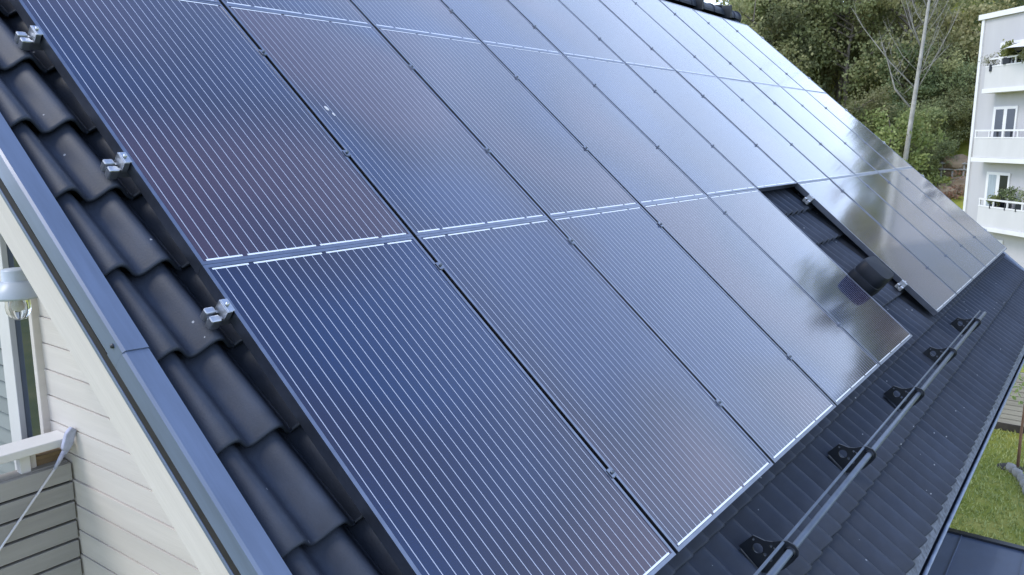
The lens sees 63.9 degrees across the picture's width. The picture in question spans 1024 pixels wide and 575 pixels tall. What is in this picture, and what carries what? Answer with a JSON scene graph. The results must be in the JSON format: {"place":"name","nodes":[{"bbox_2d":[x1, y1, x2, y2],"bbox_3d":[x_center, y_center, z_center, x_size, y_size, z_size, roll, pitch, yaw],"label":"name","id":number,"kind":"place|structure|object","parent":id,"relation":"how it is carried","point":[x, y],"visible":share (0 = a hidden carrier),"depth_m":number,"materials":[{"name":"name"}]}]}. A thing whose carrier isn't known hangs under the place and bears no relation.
{"place":"outdoors","nodes":[
{"label":"outdoors","id":0,"kind":"place"},
{"bbox_2d":[704,0,843,4],"label":"sky","id":1,"kind":"structure","parent":0,"point":[707,1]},
{"bbox_2d":[815,0,1023,544],"bbox_3d":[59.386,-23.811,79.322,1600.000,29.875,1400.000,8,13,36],"label":"ground","id":2,"kind":"structure","parent":0,"point":[963,148],"depth_m":12.78,"materials":[{"name":"plant"}]},
{"bbox_2d":[0,0,1023,574],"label":"house","id":3,"kind":"structure","parent":2,"relation":"on","point":[192,450],"depth_m":3.17,"materials":[{"name":"beige paint"}]},
{"bbox_2d":[0,267,37,319],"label":"wall lantern","id":4,"kind":"object","parent":3,"relation":"attached to","point":[17,293],"depth_m":3.29,"materials":[{"name":"white metal"}]},
{"bbox_2d":[0,233,50,474],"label":"balcony door","id":5,"kind":"structure","parent":3,"relation":"in","point":[24,409],"depth_m":3.86,"materials":[{"name":"beige paint"}]},
{"bbox_2d":[0,427,76,550],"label":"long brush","id":6,"kind":"object","parent":3,"relation":"attached to","point":[68,439],"visible":1,"depth_m":3.60,"materials":[{"name":"white"}]},
{"bbox_2d":[35,448,61,465],"bbox_3d":[-2.160,1.230,3.820,0.220,1.020,0.125,8,13,36],"label":"wooden box","id":7,"kind":"object","parent":3,"relation":"on","point":[48,456],"visible":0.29,"depth_m":3.67,"materials":[{"name":"brown wood"}]},
{"bbox_2d":[14,25,847,110],"bbox_3d":[1.438,-1.747,7.418,0.191,0.145,11.086,49,33,19],"label":"mounting rail","id":8,"kind":"object","parent":3,"relation":"attached to","point":[29,41],"visible":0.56,"depth_m":3.02,"materials":[{"name":"metal"}]},
{"bbox_2d":[200,211,726,329],"bbox_3d":[0.521,-0.310,4.584,0.191,0.146,5.096,49,33,19],"label":"mounting rail","id":9,"kind":"object","parent":3,"relation":"attached to","point":[220,315],"visible":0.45,"depth_m":2.55,"materials":[{"name":"metal"}]},
{"bbox_2d":[100,141,885,179],"bbox_3d":[1.872,-1.241,7.184,0.191,0.146,11.086,49,33,19],"label":"mounting rail","id":10,"kind":"object","parent":3,"relation":"attached to","point":[111,169],"visible":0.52,"depth_m":2.78,"materials":[{"name":"metal"}]},
{"bbox_2d":[9,0,412,274],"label":"solar panel","id":11,"kind":"object","parent":10,"relation":"attached to","point":[199,113],"visible":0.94,"depth_m":3.17,"materials":[{"name":"blue glass"}]},
{"bbox_2d":[223,4,547,237],"bbox_3d":[-0.612,-0.846,4.083,1.602,0.046,0.980,49,33,19],"label":"solar panel","id":12,"kind":"object","parent":10,"relation":"attached to","point":[423,160],"visible":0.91,"depth_m":4.00,"materials":[{"name":"blue glass"}]},
{"bbox_2d":[375,26,638,217],"bbox_3d":[-0.018,-0.990,4.874,1.602,0.046,0.980,49,33,19],"label":"solar panel","id":13,"kind":"object","parent":10,"relation":"attached to","point":[547,161],"visible":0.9,"depth_m":4.80,"materials":[{"name":"blue glass"}]},
{"bbox_2d":[483,42,705,205],"bbox_3d":[0.575,-1.135,5.665,1.602,0.046,0.980,49,33,19],"label":"solar panel","id":14,"kind":"object","parent":10,"relation":"attached to","point":[633,160],"visible":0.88,"depth_m":5.61,"materials":[{"name":"blue glass"}]},
{"bbox_2d":[563,54,756,195],"bbox_3d":[1.169,-1.280,6.457,1.602,0.048,0.980,49,33,19],"label":"solar panel","id":15,"kind":"object","parent":10,"relation":"attached to","point":[694,156],"visible":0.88,"depth_m":6.41,"materials":[{"name":"blue glass"}]},
{"bbox_2d":[626,64,796,191],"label":"solar panel","id":16,"kind":"object","parent":10,"relation":"attached to","point":[758,168],"visible":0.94,"depth_m":7.20,"materials":[{"name":"blue glass"}]},
{"bbox_2d":[676,71,828,186],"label":"solar panel","id":17,"kind":"object","parent":10,"relation":"attached to","point":[774,145],"visible":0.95,"depth_m":7.99,"materials":[{"name":"blue glass"}]},
{"bbox_2d":[718,77,854,178],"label":"solar panel","id":18,"kind":"object","parent":10,"relation":"attached to","point":[812,150],"visible":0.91,"depth_m":8.79,"materials":[{"name":"blue glass"}]},
{"bbox_2d":[752,82,876,174],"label":"solar panel","id":19,"kind":"object","parent":10,"relation":"attached to","point":[837,147],"visible":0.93,"depth_m":9.58,"materials":[{"name":"blue glass"}]},
{"bbox_2d":[781,86,895,171],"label":"solar panel","id":20,"kind":"object","parent":10,"relation":"attached to","point":[858,145],"visible":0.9,"depth_m":10.38,"materials":[{"name":"blue glass"}]},
{"bbox_2d":[806,90,911,168],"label":"solar panel","id":21,"kind":"object","parent":10,"relation":"attached to","point":[895,160],"visible":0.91,"depth_m":11.18,"materials":[{"name":"blue glass"}]},
{"bbox_2d":[449,9,809,77],"bbox_3d":[0.993,-2.265,7.657,0.191,0.146,11.086,49,33,19],"label":"mounting rail","id":22,"kind":"object","parent":3,"relation":"attached to","point":[452,11],"visible":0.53,"depth_m":7.21,"materials":[{"name":"metal"}]},
{"bbox_2d":[200,0,219,2],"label":"solar panel","id":23,"kind":"object","parent":22,"relation":"attached to","point":[215,1],"visible":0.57,"depth_m":3.90,"materials":[{"name":"blue glass"}]},
{"bbox_2d":[219,0,372,25],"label":"solar panel","id":24,"kind":"object","parent":22,"relation":"attached to","point":[344,10],"visible":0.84,"depth_m":4.46,"materials":[{"name":"blue glass"}]},
{"bbox_2d":[350,0,480,41],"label":"solar panel","id":25,"kind":"object","parent":22,"relation":"attached to","point":[436,17],"visible":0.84,"depth_m":5.20,"materials":[{"name":"blue glass"}]},
{"bbox_2d":[441,0,561,53],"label":"solar panel","id":26,"kind":"object","parent":22,"relation":"attached to","point":[504,22],"visible":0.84,"depth_m":6.01,"materials":[{"name":"blue glass"}]},
{"bbox_2d":[507,0,624,62],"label":"solar panel","id":27,"kind":"object","parent":22,"relation":"attached to","point":[561,28],"visible":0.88,"depth_m":6.83,"materials":[{"name":"blue glass"}]},
{"bbox_2d":[559,0,674,70],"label":"solar panel","id":28,"kind":"object","parent":22,"relation":"attached to","point":[623,42],"visible":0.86,"depth_m":7.66,"materials":[{"name":"blue glass"}]},
{"bbox_2d":[600,0,716,76],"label":"solar panel","id":29,"kind":"object","parent":22,"relation":"attached to","point":[649,31],"visible":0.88,"depth_m":8.48,"materials":[{"name":"blue glass"}]},
{"bbox_2d":[633,0,750,81],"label":"solar panel","id":30,"kind":"object","parent":22,"relation":"attached to","point":[690,40],"visible":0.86,"depth_m":9.31,"materials":[{"name":"blue glass"}]},
{"bbox_2d":[660,0,778,85],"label":"solar panel","id":31,"kind":"object","parent":22,"relation":"attached to","point":[720,44],"visible":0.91,"depth_m":10.12,"materials":[{"name":"blue glass"}]},
{"bbox_2d":[693,9,804,89],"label":"solar panel","id":32,"kind":"object","parent":22,"relation":"attached to","point":[752,52],"visible":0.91,"depth_m":10.92,"materials":[{"name":"blue glass"}]},
{"bbox_2d":[723,18,825,92],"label":"solar panel","id":33,"kind":"object","parent":22,"relation":"attached to","point":[777,58],"visible":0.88,"depth_m":11.71,"materials":[{"name":"blue glass"}]},
{"bbox_2d":[607,322,841,477],"bbox_3d":[1.179,0.456,4.231,0.191,0.146,5.096,49,33,19],"label":"mounting rail","id":34,"kind":"object","parent":3,"relation":"attached to","point":[611,472],"visible":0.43,"depth_m":3.78,"materials":[{"name":"metal"}]},
{"bbox_2d":[198,236,675,574],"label":"solar panel","id":35,"kind":"object","parent":34,"relation":"attached to","point":[444,437],"visible":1,"depth_m":2.71,"materials":[{"name":"blue glass"}]},
{"bbox_2d":[415,218,772,553],"bbox_3d":[0.373,0.303,3.553,1.602,0.047,0.980,49,33,19],"label":"solar panel","id":36,"kind":"object","parent":34,"relation":"attached to","point":[657,429],"visible":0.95,"depth_m":3.46,"materials":[{"name":"blue glass"}]},
{"bbox_2d":[549,205,835,463],"bbox_3d":[0.967,0.158,4.345,1.602,0.047,0.980,49,33,19],"label":"solar panel","id":37,"kind":"object","parent":34,"relation":"attached to","point":[724,348],"visible":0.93,"depth_m":4.27,"materials":[{"name":"blue glass"}]},
{"bbox_2d":[641,195,879,405],"bbox_3d":[1.561,0.013,5.136,1.602,0.046,0.980,49,33,19],"label":"solar panel","id":38,"kind":"object","parent":34,"relation":"attached to","point":[834,362],"visible":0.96,"depth_m":5.07,"materials":[{"name":"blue glass"}]},
{"bbox_2d":[708,189,911,365],"bbox_3d":[2.155,-0.131,5.929,1.602,0.046,0.980,49,33,19],"label":"solar panel","id":39,"kind":"object","parent":34,"relation":"attached to","point":[879,334],"visible":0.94,"depth_m":5.87,"materials":[{"name":"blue glass"}]},
{"bbox_2d":[798,174,923,204],"bbox_3d":[4.077,-1.177,9.326,0.191,0.146,5.096,49,33,19],"label":"mounting rail","id":40,"kind":"object","parent":3,"relation":"attached to","point":[808,199],"visible":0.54,"depth_m":7.30,"materials":[{"name":"metal"}]},
{"bbox_2d":[739,310,985,574],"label":"snow guard","id":41,"kind":"object","parent":3,"relation":"attached to","point":[784,554],"visible":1,"depth_m":4.15,"materials":[{"name":"black metal"}]},
{"bbox_2d":[848,256,893,296],"bbox_3d":[2.757,-0.056,6.393,0.338,0.318,0.446,49,33,19],"label":"roof vent","id":42,"kind":"object","parent":3,"relation":"on","point":[871,276],"visible":0.68,"depth_m":6.24,"materials":[{"name":"plastic"}]},
{"bbox_2d":[894,228,986,290],"bbox_3d":[4.735,-0.410,8.972,0.191,0.146,5.096,49,33,19],"label":"mounting rail","id":43,"kind":"object","parent":3,"relation":"attached to","point":[900,285],"visible":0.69,"depth_m":6.94,"materials":[{"name":"metal"}]},
{"bbox_2d":[795,179,956,315],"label":"solar panel","id":44,"kind":"object","parent":43,"relation":"attached to","point":[932,293],"visible":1,"depth_m":7.41,"materials":[{"name":"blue glass"}]},
{"bbox_2d":[830,175,972,293],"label":"solar panel","id":45,"kind":"object","parent":43,"relation":"attached to","point":[923,249],"visible":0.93,"depth_m":8.26,"materials":[{"name":"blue glass"}]},
{"bbox_2d":[856,172,985,279],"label":"solar panel","id":46,"kind":"object","parent":43,"relation":"attached to","point":[933,232],"visible":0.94,"depth_m":9.06,"materials":[{"name":"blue glass"}]},
{"bbox_2d":[878,169,996,267],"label":"solar panel","id":47,"kind":"object","parent":43,"relation":"attached to","point":[944,220],"visible":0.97,"depth_m":9.85,"materials":[{"name":"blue glass"}]},
{"bbox_2d":[897,167,1006,257],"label":"solar panel","id":48,"kind":"object","parent":43,"relation":"attached to","point":[959,215],"visible":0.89,"depth_m":10.64,"materials":[{"name":"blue glass"}]},
{"bbox_2d":[718,0,813,74],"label":"broadleaf tree","id":49,"kind":"object","parent":2,"relation":"on","point":[742,11],"visible":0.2,"depth_m":55.48,"materials":[{"name":"green plant"}]},
{"bbox_2d":[723,0,811,34],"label":"broadleaf tree","id":50,"kind":"object","parent":2,"relation":"on","point":[759,9],"visible":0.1,"depth_m":58.00,"materials":[{"name":"green plant"}]},
{"bbox_2d":[727,0,833,87],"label":"broadleaf tree","id":51,"kind":"object","parent":2,"relation":"on","point":[820,52],"visible":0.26,"depth_m":56.79,"materials":[{"name":"green plant"}]},
{"bbox_2d":[748,4,819,71],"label":"dark tree","id":52,"kind":"object","parent":2,"relation":"on","point":[785,22],"visible":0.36,"depth_m":55.84,"materials":[{"name":"green plant"}]},
{"bbox_2d":[744,0,855,93],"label":"dark tree","id":53,"kind":"object","parent":2,"relation":"on","point":[825,88],"visible":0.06,"depth_m":58.79,"materials":[{"name":"green plant"}]},
{"bbox_2d":[803,17,879,101],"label":"broadleaf tree","id":54,"kind":"object","parent":2,"relation":"on","point":[835,79],"visible":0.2,"depth_m":59.95,"materials":[{"name":"green plant"}]},
{"bbox_2d":[796,0,892,103],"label":"broadleaf tree","id":55,"kind":"object","parent":2,"relation":"on","point":[836,56],"visible":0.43,"depth_m":57.37,"materials":[{"name":"green plant"}]},
{"bbox_2d":[794,0,902,112],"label":"broadleaf tree","id":56,"kind":"object","parent":2,"relation":"on","point":[864,56],"visible":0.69,"depth_m":56.48,"materials":[{"name":"green plant"}]},
{"bbox_2d":[840,80,897,149],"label":"broadleaf tree","id":57,"kind":"object","parent":2,"relation":"on","point":[876,99],"visible":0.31,"depth_m":49.98,"materials":[{"name":"green plant"}]},
{"bbox_2d":[842,99,896,130],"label":"young tree","id":58,"kind":"object","parent":2,"relation":"on","point":[868,108],"visible":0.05,"depth_m":51.20,"materials":[{"name":"green plant"}]},
{"bbox_2d":[824,0,917,92],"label":"broadleaf tree","id":59,"kind":"object","parent":2,"relation":"on","point":[844,12],"visible":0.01,"depth_m":63.23,"materials":[{"name":"green plant"}]},
{"bbox_2d":[850,100,909,151],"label":"dark tree","id":60,"kind":"object","parent":2,"relation":"on","point":[891,113],"visible":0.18,"depth_m":50.12,"materials":[{"name":"green plant"}]},
{"bbox_2d":[854,103,947,174],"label":"young tree","id":61,"kind":"object","parent":2,"relation":"on","point":[883,134],"visible":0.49,"depth_m":47.61,"materials":[{"name":"green plant"}]},
{"bbox_2d":[851,0,960,162],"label":"bare tree","id":62,"kind":"object","parent":2,"relation":"on","point":[916,86],"visible":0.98,"depth_m":46.19,"materials":[{"name":"grey plant"}]},
{"bbox_2d":[857,0,957,102],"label":"broadleaf tree","id":63,"kind":"object","parent":2,"relation":"on","point":[922,9],"visible":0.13,"depth_m":57.84,"materials":[{"name":"green plant"}]},
{"bbox_2d":[870,40,947,125],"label":"dark tree","id":64,"kind":"object","parent":2,"relation":"on","point":[926,86],"visible":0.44,"depth_m":53.61,"materials":[{"name":"green plant"}]},
{"bbox_2d":[859,0,965,110],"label":"broadleaf tree","id":65,"kind":"object","parent":2,"relation":"on","point":[895,5],"visible":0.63,"depth_m":54.20,"materials":[{"name":"green plant"}]},
{"bbox_2d":[877,106,948,156],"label":"young tree","id":66,"kind":"object","parent":2,"relation":"on","point":[938,122],"visible":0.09,"depth_m":50.16,"materials":[{"name":"green plant"}]},
{"bbox_2d":[898,139,942,174],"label":"dark tree","id":67,"kind":"object","parent":2,"relation":"on","point":[925,149],"visible":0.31,"depth_m":48.78,"materials":[{"name":"green plant"}]},
{"bbox_2d":[888,0,957,48],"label":"broadleaf tree","id":68,"kind":"object","parent":2,"relation":"on","point":[922,1],"visible":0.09,"depth_m":65.23,"materials":[{"name":"green plant"}]},
{"bbox_2d":[891,100,958,154],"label":"broadleaf tree","id":69,"kind":"object","parent":2,"relation":"on","point":[934,113],"visible":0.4,"depth_m":50.64,"materials":[{"name":"green plant"}]},
{"bbox_2d":[910,152,941,179],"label":"young tree","id":70,"kind":"object","parent":2,"relation":"on","point":[934,169],"visible":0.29,"depth_m":49.19,"materials":[{"name":"green plant"}]},
{"bbox_2d":[887,38,977,129],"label":"broadleaf tree","id":71,"kind":"object","parent":2,"relation":"on","point":[955,59],"visible":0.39,"depth_m":53.70,"materials":[{"name":"green plant"}]},
{"bbox_2d":[919,165,954,187],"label":"shrub","id":72,"kind":"object","parent":2,"relation":"on","point":[937,180],"visible":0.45,"depth_m":48.28,"materials":[{"name":"green plant"}]},
{"bbox_2d":[915,135,962,173],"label":"dark tree","id":73,"kind":"object","parent":2,"relation":"on","point":[948,147],"visible":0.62,"depth_m":49.62,"materials":[{"name":"green plant"}]},
{"bbox_2d":[906,90,974,155],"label":"dark tree","id":74,"kind":"object","parent":2,"relation":"on","point":[955,106],"visible":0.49,"depth_m":51.38,"materials":[{"name":"green plant"}]},
{"bbox_2d":[915,0,969,40],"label":"broadleaf tree","id":75,"kind":"object","parent":2,"relation":"on","point":[946,6],"visible":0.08,"depth_m":71.66,"materials":[{"name":"green plant"}]},
{"bbox_2d":[910,53,977,140],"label":"dark tree","id":76,"kind":"object","parent":2,"relation":"on","point":[963,76],"visible":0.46,"depth_m":52.54,"materials":[{"name":"green plant"}]},
{"bbox_2d":[936,183,957,197],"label":"boulder","id":77,"kind":"object","parent":2,"relation":"on","point":[946,189],"visible":0.41,"depth_m":47.91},
{"bbox_2d":[934,169,965,199],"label":"ochre shrub","id":78,"kind":"object","parent":2,"relation":"on","point":[954,187],"visible":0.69,"depth_m":47.59,"materials":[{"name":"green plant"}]},
{"bbox_2d":[934,154,967,176],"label":"boulder","id":79,"kind":"object","parent":2,"relation":"on","point":[958,164],"visible":0.35,"depth_m":49.81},
{"bbox_2d":[939,162,966,176],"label":"fence","id":80,"kind":"object","parent":2,"relation":"on","point":[952,171],"visible":0.31,"depth_m":49.83,"materials":[{"name":"wood"}]},
{"bbox_2d":[933,82,974,146],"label":"dark tree","id":81,"kind":"object","parent":2,"relation":"on","point":[952,98],"visible":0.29,"depth_m":52.40,"materials":[{"name":"green plant"}]},
{"bbox_2d":[947,176,965,194],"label":"boulder","id":82,"kind":"object","parent":2,"relation":"on","point":[960,181],"visible":0.33,"depth_m":47.94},
{"bbox_2d":[934,22,980,88],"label":"young tree","id":83,"kind":"object","parent":2,"relation":"on","point":[968,37],"visible":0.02,"depth_m":57.26,"materials":[{"name":"green plant"}]},
{"bbox_2d":[939,40,979,119],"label":"broadleaf tree","id":84,"kind":"object","parent":2,"relation":"on","point":[966,53],"visible":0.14,"depth_m":55.24,"materials":[{"name":"green plant"}]},
{"bbox_2d":[945,80,975,132],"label":"broadleaf tree","id":85,"kind":"object","parent":2,"relation":"on","point":[964,120],"visible":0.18,"depth_m":52.27,"materials":[{"name":"green plant"}]},
{"bbox_2d":[928,528,1023,574],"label":"porch","id":86,"kind":"object","parent":2,"relation":"on","point":[960,552],"visible":0.42,"depth_m":6.05,"materials":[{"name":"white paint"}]},
{"bbox_2d":[935,0,1017,89],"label":"broadleaf tree","id":87,"kind":"object","parent":2,"relation":"on","point":[963,29],"visible":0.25,"depth_m":55.66,"materials":[{"name":"green plant"}]},
{"bbox_2d":[950,0,1022,40],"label":"young tree","id":88,"kind":"object","parent":2,"relation":"on","point":[975,1],"visible":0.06,"depth_m":61.34,"materials":[{"name":"green plant"}]},
{"bbox_2d":[963,6,1023,267],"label":"apartment block","id":89,"kind":"structure","parent":2,"relation":"on","point":[996,155],"depth_m":32.96,"materials":[{"name":"white paint"}]},
{"bbox_2d":[978,52,999,71],"bbox_3d":[19.291,-9.062,32.989,0.945,0.746,0.650,1,11,7],"label":"balcony plant","id":90,"kind":"object","parent":89,"relation":"on","point":[989,64],"visible":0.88,"depth_m":32.97,"materials":[{"name":"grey plant"}]},
{"bbox_2d":[986,192,1002,207],"bbox_3d":[19.486,-3.539,33.214,0.620,0.651,0.998,2,11,10],"label":"balcony plant","id":91,"kind":"object","parent":89,"relation":"on","point":[997,197],"visible":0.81,"depth_m":33.01,"materials":[{"name":"green plant"}]},
{"bbox_2d":[983,172,1010,207],"bbox_3d":[19.761,-3.618,33.509,0.055,2.152,1.378,-1,11,-6],"label":"window","id":92,"kind":"structure","parent":89,"relation":"in","point":[994,180],"depth_m":33.42,"materials":[{"name":"white glass"}]},
{"bbox_2d":[991,106,1018,136],"bbox_3d":[19.768,-6.267,33.020,0.055,2.005,1.378,-1,11,-6],"label":"window","id":93,"kind":"structure","parent":89,"relation":"in","point":[1004,117],"depth_m":32.87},
{"bbox_2d":[997,39,1016,63],"bbox_3d":[19.524,-9.240,32.130,1.014,0.990,1.380,8,13,36],"label":"balcony plant","id":94,"kind":"object","parent":89,"relation":"on","point":[1007,53],"visible":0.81,"depth_m":32.02,"materials":[{"name":"green plant"}]},
{"bbox_2d":[997,186,1019,209],"bbox_3d":[19.531,-3.561,32.289,0.825,1.031,0.577,8,13,36],"label":"balcony plant","id":95,"kind":"object","parent":89,"relation":"on","point":[1008,191],"visible":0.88,"depth_m":32.22,"materials":[{"name":"green plant"}]},
{"bbox_2d":[998,39,1023,64],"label":"window","id":96,"kind":"structure","parent":89,"relation":"in","point":[1016,41],"depth_m":32.17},
{"bbox_2d":[1001,41,1023,50],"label":"parasol","id":97,"kind":"object","parent":89,"relation":"on","point":[1019,46],"visible":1,"depth_m":31.23,"materials":[{"name":"fabric"}]},
{"bbox_2d":[1005,188,1023,211],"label":"balcony plant","id":98,"kind":"object","parent":89,"relation":"on","point":[1017,206],"visible":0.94,"depth_m":31.64,"materials":[{"name":"green plant"}]},
{"bbox_2d":[1013,50,1023,62],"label":"balcony plant","id":99,"kind":"object","parent":89,"relation":"on","point":[1020,54],"visible":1,"depth_m":31.02,"materials":[{"name":"green plant"}]},
{"bbox_2d":[974,0,1023,23],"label":"dark tree","id":100,"kind":"object","parent":2,"relation":"on","point":[1018,5],"visible":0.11,"depth_m":55.68,"materials":[{"name":"green plant"}]},
{"bbox_2d":[994,372,1023,433],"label":"plank wall","id":101,"kind":"structure","parent":2,"relation":"on","point":[1010,418],"depth_m":15.36,"materials":[{"name":"wood"}]},
{"bbox_2d":[1005,462,1015,472],"bbox_3d":[8.268,3.007,13.603,0.151,0.214,0.237,6,12,30],"label":"edging stone","id":102,"kind":"object","parent":2,"relation":"on","point":[1009,466],"visible":0.69,"depth_m":13.54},
{"bbox_2d":[997,463,1023,471],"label":"soil patch","id":103,"kind":"object","parent":2,"relation":"on","point":[1002,465],"visible":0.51,"depth_m":13.72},
{"bbox_2d":[1010,365,1023,467],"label":"sapling","id":104,"kind":"object","parent":103,"relation":"on","point":[1020,438],"visible":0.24,"depth_m":13.59,"materials":[{"name":"plant"}]},
{"bbox_2d":[1012,468,1022,477],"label":"edging stone","id":105,"kind":"object","parent":2,"relation":"on","point":[1016,472],"visible":0.66,"depth_m":13.33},
{"bbox_2d":[1017,473,1023,481],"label":"edging stone","id":106,"kind":"object","parent":2,"relation":"on","point":[1020,476],"visible":0.64,"depth_m":13.13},
{"bbox_2d":[1019,479,1023,487],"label":"edging stone","id":107,"kind":"object","parent":2,"relation":"on","point":[1021,482],"visible":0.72,"depth_m":12.95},
{"bbox_2d":[949,429,1023,545],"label":"grass","id":108,"kind":"structure","parent":0,"point":[982,492],"depth_m":12.64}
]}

